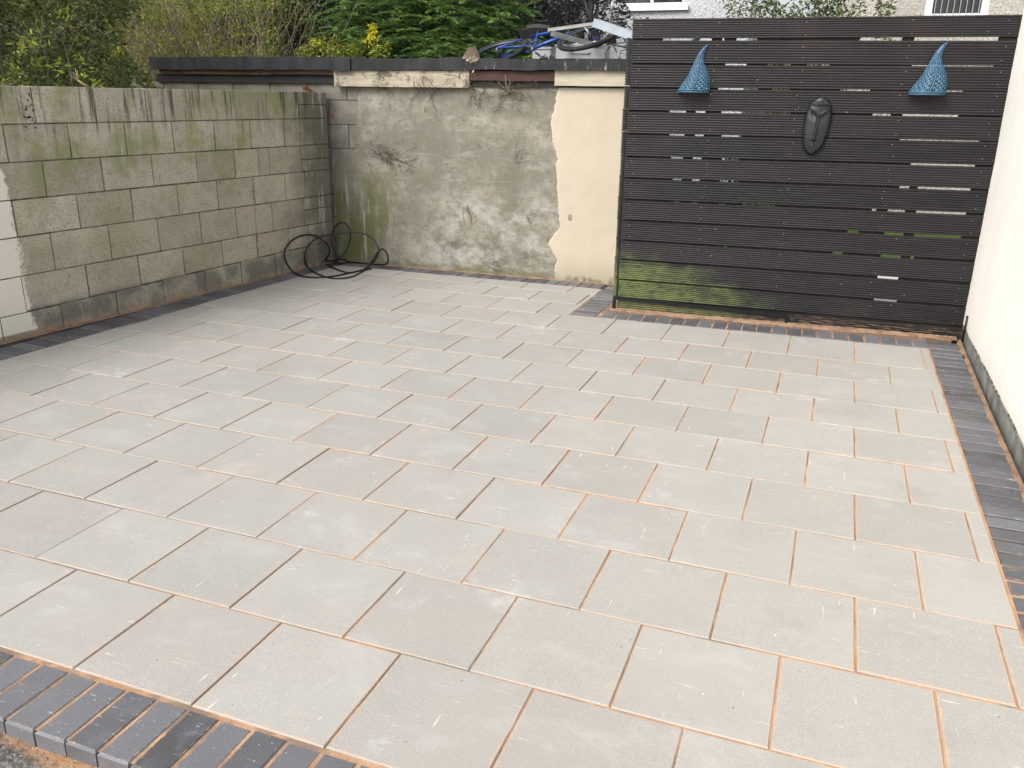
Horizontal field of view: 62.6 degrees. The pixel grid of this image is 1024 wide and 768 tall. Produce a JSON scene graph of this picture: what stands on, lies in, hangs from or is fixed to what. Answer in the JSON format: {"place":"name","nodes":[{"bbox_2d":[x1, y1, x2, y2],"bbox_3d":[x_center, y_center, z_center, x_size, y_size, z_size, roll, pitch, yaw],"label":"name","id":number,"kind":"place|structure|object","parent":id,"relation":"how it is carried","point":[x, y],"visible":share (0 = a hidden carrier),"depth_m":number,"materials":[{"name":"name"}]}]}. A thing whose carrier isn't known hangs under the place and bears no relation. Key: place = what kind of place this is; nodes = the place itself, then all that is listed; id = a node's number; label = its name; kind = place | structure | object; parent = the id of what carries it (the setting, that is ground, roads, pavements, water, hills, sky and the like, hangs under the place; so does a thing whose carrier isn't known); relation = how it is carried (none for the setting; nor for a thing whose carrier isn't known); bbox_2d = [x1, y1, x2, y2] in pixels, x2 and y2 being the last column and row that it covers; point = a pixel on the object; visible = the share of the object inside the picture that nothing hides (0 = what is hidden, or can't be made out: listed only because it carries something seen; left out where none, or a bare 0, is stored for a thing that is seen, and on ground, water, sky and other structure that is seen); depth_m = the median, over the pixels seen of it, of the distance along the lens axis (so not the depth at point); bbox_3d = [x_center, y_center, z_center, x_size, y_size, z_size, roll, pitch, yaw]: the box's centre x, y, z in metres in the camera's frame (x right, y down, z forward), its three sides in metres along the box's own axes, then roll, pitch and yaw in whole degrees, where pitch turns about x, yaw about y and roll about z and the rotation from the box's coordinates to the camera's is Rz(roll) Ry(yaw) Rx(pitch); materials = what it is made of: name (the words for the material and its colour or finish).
{"place":"outdoors","nodes":[
{"label":"outdoors","id":0,"kind":"place"},
{"bbox_2d":[0,746,51,767],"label":"gravel","id":1,"kind":"structure","parent":0,"point":[15,755],"depth_m":2.31,"materials":[{"name":"gravel"}]},
{"bbox_2d":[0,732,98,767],"bbox_3d":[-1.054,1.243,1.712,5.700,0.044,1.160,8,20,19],"label":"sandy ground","id":2,"kind":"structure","parent":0,"point":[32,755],"depth_m":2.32,"materials":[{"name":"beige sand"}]},
{"bbox_2d":[49,0,836,113],"label":"sky","id":3,"kind":"structure","parent":0,"point":[782,2],"materials":[{"name":"white"}]},
{"bbox_2d":[0,262,1023,767],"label":"patio","id":4,"kind":"structure","parent":0,"point":[384,516],"depth_m":3.40,"materials":[{"name":"grey stone"}]},
{"bbox_2d":[0,262,332,344],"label":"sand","id":5,"kind":"structure","parent":4,"relation":"on","point":[74,325],"depth_m":6.74,"materials":[{"name":"beige sand"}]},
{"bbox_2d":[283,222,388,278],"bbox_3d":[-1.736,-1.361,8.487,0.788,0.453,0.884,8,20,19],"label":"garden hose","id":6,"kind":"object","parent":4,"relation":"on","point":[339,257],"visible":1,"depth_m":8.58,"materials":[{"name":"black rubber"}]},
{"bbox_2d":[338,261,613,284],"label":"sand","id":7,"kind":"structure","parent":4,"relation":"on","point":[497,274],"depth_m":8.46,"materials":[{"name":"beige sand"}]},
{"bbox_2d":[612,14,1022,343],"bbox_3d":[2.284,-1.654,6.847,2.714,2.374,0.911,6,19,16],"label":"deck board fence","id":8,"kind":"object","parent":4,"relation":"on","point":[779,261],"visible":0.98,"depth_m":6.41,"materials":[{"name":"black wood"}]},
{"bbox_2d":[677,45,709,92],"bbox_3d":[1.378,-2.381,6.359,0.247,0.343,0.108,6,19,16],"label":"wall lantern","id":9,"kind":"object","parent":8,"relation":"attached to","point":[700,73],"depth_m":6.36,"materials":[{"name":"blue metal"}]},
{"bbox_2d":[802,97,831,153],"bbox_3d":[2.257,-1.912,6.244,0.186,0.408,0.080,11,21,14],"label":"wall mask","id":10,"kind":"object","parent":8,"relation":"attached to","point":[817,122],"depth_m":6.24,"materials":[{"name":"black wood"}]},
{"bbox_2d":[907,42,948,94],"bbox_3d":[2.943,-2.211,5.904,0.255,0.354,0.111,6,19,16],"label":"wall lantern","id":11,"kind":"object","parent":8,"relation":"attached to","point":[936,70],"depth_m":5.91,"materials":[{"name":"blue metal"}]},
{"bbox_2d":[957,340,1023,502],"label":"sand","id":12,"kind":"structure","parent":4,"relation":"on","point":[1014,470],"depth_m":4.72,"materials":[{"name":"beige sand"}]},
{"bbox_2d":[609,308,956,340],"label":"sand","id":13,"kind":"structure","parent":0,"point":[839,328],"depth_m":6.74,"materials":[{"name":"beige sand"}]},
{"bbox_2d":[723,203,960,258],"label":"lawn","id":14,"kind":"structure","parent":0,"point":[928,235],"depth_m":11.62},
{"bbox_2d":[719,158,771,205],"bbox_3d":[5.500,-3.196,13.591,4.966,1.383,1.389,8,20,19],"label":"garden shrub","id":15,"kind":"object","parent":14,"relation":"on","point":[735,181],"visible":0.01,"depth_m":14.13,"materials":[{"name":"green plant"}]},
{"bbox_2d":[675,0,951,205],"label":"pale bush","id":16,"kind":"object","parent":14,"relation":"on","point":[818,3],"visible":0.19,"depth_m":9.46,"materials":[{"name":"green plant"}]},
{"bbox_2d":[839,0,1023,214],"bbox_3d":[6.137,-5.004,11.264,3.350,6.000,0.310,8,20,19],"label":"house","id":17,"kind":"structure","parent":14,"relation":"on","point":[951,7],"depth_m":11.38,"materials":[{"name":"white paint"}]},
{"bbox_2d":[924,0,989,15],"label":"window frame","id":18,"kind":"structure","parent":17,"relation":"in","point":[933,7],"depth_m":11.26,"materials":[{"name":"white plastic"}]},
{"bbox_2d":[874,276,962,332],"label":"neighbour path","id":19,"kind":"structure","parent":0,"point":[885,277],"depth_m":8.62,"materials":[{"name":"grey concrete"}]},
{"label":"ground","id":20,"kind":"structure","parent":0,"visible":0},
{"bbox_2d":[0,0,162,88],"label":"hedge shrub","id":21,"kind":"object","parent":20,"relation":"on","point":[42,75],"visible":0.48,"depth_m":7.24,"materials":[{"name":"green plant"}]},
{"bbox_2d":[0,85,333,341],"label":"concrete block wall","id":22,"kind":"structure","parent":20,"relation":"on","point":[113,201],"depth_m":6.81,"materials":[{"name":"grey concrete"}]},
{"bbox_2d":[71,69,88,86],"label":"broken twig","id":23,"kind":"object","parent":22,"relation":"on","point":[78,80],"visible":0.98,"depth_m":6.16,"materials":[{"name":"beige wood"}]},
{"bbox_2d":[2,0,364,87],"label":"stalky shrub","id":24,"kind":"object","parent":20,"relation":"on","point":[165,41],"visible":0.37,"depth_m":11.81,"materials":[{"name":"green plant"}]},
{"bbox_2d":[0,0,590,85],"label":"back hedge","id":25,"kind":"object","parent":20,"relation":"on","point":[571,22],"visible":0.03,"depth_m":16.28,"materials":[{"name":"green plant"}]},
{"bbox_2d":[162,0,486,56],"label":"laurel shrub","id":26,"kind":"object","parent":20,"relation":"on","point":[305,7],"visible":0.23,"depth_m":12.10,"materials":[{"name":"green plant"}]},
{"bbox_2d":[285,35,432,58],"bbox_3d":[-2.010,-3.564,11.199,3.004,2.080,3.175,-6,20,-21],"label":"privet bush","id":27,"kind":"object","parent":20,"relation":"on","point":[355,47],"visible":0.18,"depth_m":10.98,"materials":[{"name":"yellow plant"}]},
{"bbox_2d":[363,23,378,58],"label":"golden sprig","id":28,"kind":"object","parent":27,"relation":"on","point":[373,28],"visible":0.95,"depth_m":10.76,"materials":[{"name":"yellow plant"}]},
{"bbox_2d":[131,56,669,286],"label":"outbuilding","id":29,"kind":"structure","parent":20,"relation":"on","point":[561,180],"depth_m":8.25,"materials":[{"name":"beige paint"}]},
{"bbox_2d":[408,74,442,115],"bbox_3d":[-0.858,-2.765,8.124,0.383,0.434,0.117,7,20,18],"label":"dead vine","id":30,"kind":"object","parent":29,"relation":"attached to","point":[423,92],"visible":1,"depth_m":8.12,"materials":[{"name":"brown plant"}]},
{"bbox_2d":[357,131,535,273],"bbox_3d":[-0.679,-1.788,8.448,1.929,1.393,0.006,7,20,18],"label":"root mat","id":31,"kind":"object","parent":29,"relation":"attached to","point":[389,158],"visible":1,"depth_m":8.47,"materials":[{"name":"plant"}]},
{"bbox_2d":[424,74,475,111],"bbox_3d":[-0.614,-2.772,8.031,0.548,0.350,0.116,7,20,18],"label":"dead vine","id":32,"kind":"object","parent":29,"relation":"attached to","point":[443,86],"visible":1,"depth_m":7.96,"materials":[{"name":"brown plant"}]},
{"bbox_2d":[463,46,479,72],"bbox_3d":[-0.389,-3.028,7.852,0.188,0.247,0.131,7,20,18],"label":"cardboard scrap","id":33,"kind":"object","parent":29,"relation":"on","point":[471,52],"visible":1,"depth_m":7.86,"materials":[{"name":"brown cardboard"}]},
{"bbox_2d":[465,74,512,110],"bbox_3d":[-0.234,-2.725,7.907,0.495,0.342,0.118,7,20,18],"label":"dead vine","id":34,"kind":"object","parent":29,"relation":"attached to","point":[478,91],"visible":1,"depth_m":7.97,"materials":[{"name":"plant"}]},
{"bbox_2d":[480,77,533,114],"bbox_3d":[-0.075,-2.680,7.862,0.561,0.371,0.121,7,20,18],"label":"dead vine","id":35,"kind":"object","parent":29,"relation":"attached to","point":[511,95],"visible":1,"depth_m":7.86,"materials":[{"name":"plant"}]},
{"bbox_2d":[519,74,555,92],"bbox_3d":[0.232,-2.738,7.703,0.357,0.178,0.098,-1,19,-4],"label":"dead vine","id":36,"kind":"object","parent":29,"relation":"attached to","point":[531,84],"visible":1,"depth_m":7.70,"materials":[{"name":"brown plant"}]},
{"bbox_2d":[531,47,555,58],"bbox_3d":[0.383,-3.702,9.502,0.244,0.174,0.278,10,21,25],"label":"storage box","id":37,"kind":"object","parent":29,"relation":"on","point":[546,51],"visible":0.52,"depth_m":9.38,"materials":[{"name":"white plastic"}]},
{"bbox_2d":[478,0,620,58],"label":"bicycle","id":38,"kind":"object","parent":29,"relation":"on","point":[535,30],"visible":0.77,"depth_m":8.87,"materials":[{"name":"metal"}]},
{"bbox_2d":[550,31,608,50],"bbox_3d":[0.678,-3.440,8.445,0.611,0.050,0.050,21,24,14],"label":"pipe section","id":39,"kind":"object","parent":29,"relation":"on","point":[575,39],"visible":0.86,"depth_m":8.43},
{"bbox_2d":[554,44,610,58],"bbox_3d":[0.757,-3.527,9.002,0.544,0.174,0.378,6,19,14],"label":"storage box","id":40,"kind":"object","parent":29,"relation":"on","point":[593,53],"visible":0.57,"depth_m":8.84,"materials":[{"name":"white plastic"}]},
{"bbox_2d":[592,18,632,38],"bbox_3d":[1.021,-3.350,8.000,0.534,0.075,0.120,30,29,22],"label":"metal trough","id":41,"kind":"object","parent":29,"relation":"on","point":[611,28],"visible":0.64,"depth_m":7.98,"materials":[{"name":"silver metal"}]},
{"bbox_2d":[548,22,592,31],"bbox_3d":[0.593,-3.506,8.271,0.540,0.030,0.050,8,20,34],"label":"plank","id":42,"kind":"object","parent":41,"relation":"on","point":[575,26],"visible":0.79,"depth_m":8.26,"materials":[{"name":"beige wood"}]},
{"bbox_2d":[549,1,699,58],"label":"bicycle","id":43,"kind":"object","parent":29,"relation":"on","point":[613,42],"visible":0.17,"depth_m":9.32,"materials":[{"name":"metal"}]},
{"bbox_2d":[305,0,542,58],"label":"conifer shrub","id":44,"kind":"object","parent":20,"relation":"on","point":[442,31],"visible":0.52,"depth_m":10.79,"materials":[{"name":"green plant"}]},
{"bbox_2d":[422,36,568,58],"bbox_3d":[-0.146,-3.165,10.958,2.134,2.533,1.461,8,20,19],"label":"conifer shrub","id":45,"kind":"object","parent":20,"relation":"on","point":[478,44],"visible":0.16,"depth_m":10.44,"materials":[{"name":"green plant"}]},
{"bbox_2d":[404,0,648,46],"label":"tree","id":46,"kind":"object","parent":20,"relation":"on","point":[555,15],"visible":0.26,"depth_m":11.55,"materials":[{"name":"green plant"}]},
{"bbox_2d":[515,0,757,181],"bbox_3d":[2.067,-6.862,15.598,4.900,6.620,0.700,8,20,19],"label":"house","id":47,"kind":"structure","parent":20,"relation":"on","point":[654,9],"depth_m":15.27,"materials":[{"name":"white paint"}]},
{"bbox_2d":[619,0,684,6],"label":"window frame","id":48,"kind":"structure","parent":47,"relation":"in","point":[631,2],"depth_m":15.38,"materials":[{"name":"white plastic"}]},
{"bbox_2d":[961,5,1023,483],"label":"rendered wall","id":49,"kind":"structure","parent":20,"relation":"on","point":[992,339],"depth_m":5.27,"materials":[{"name":"beige paint"}]}
]}

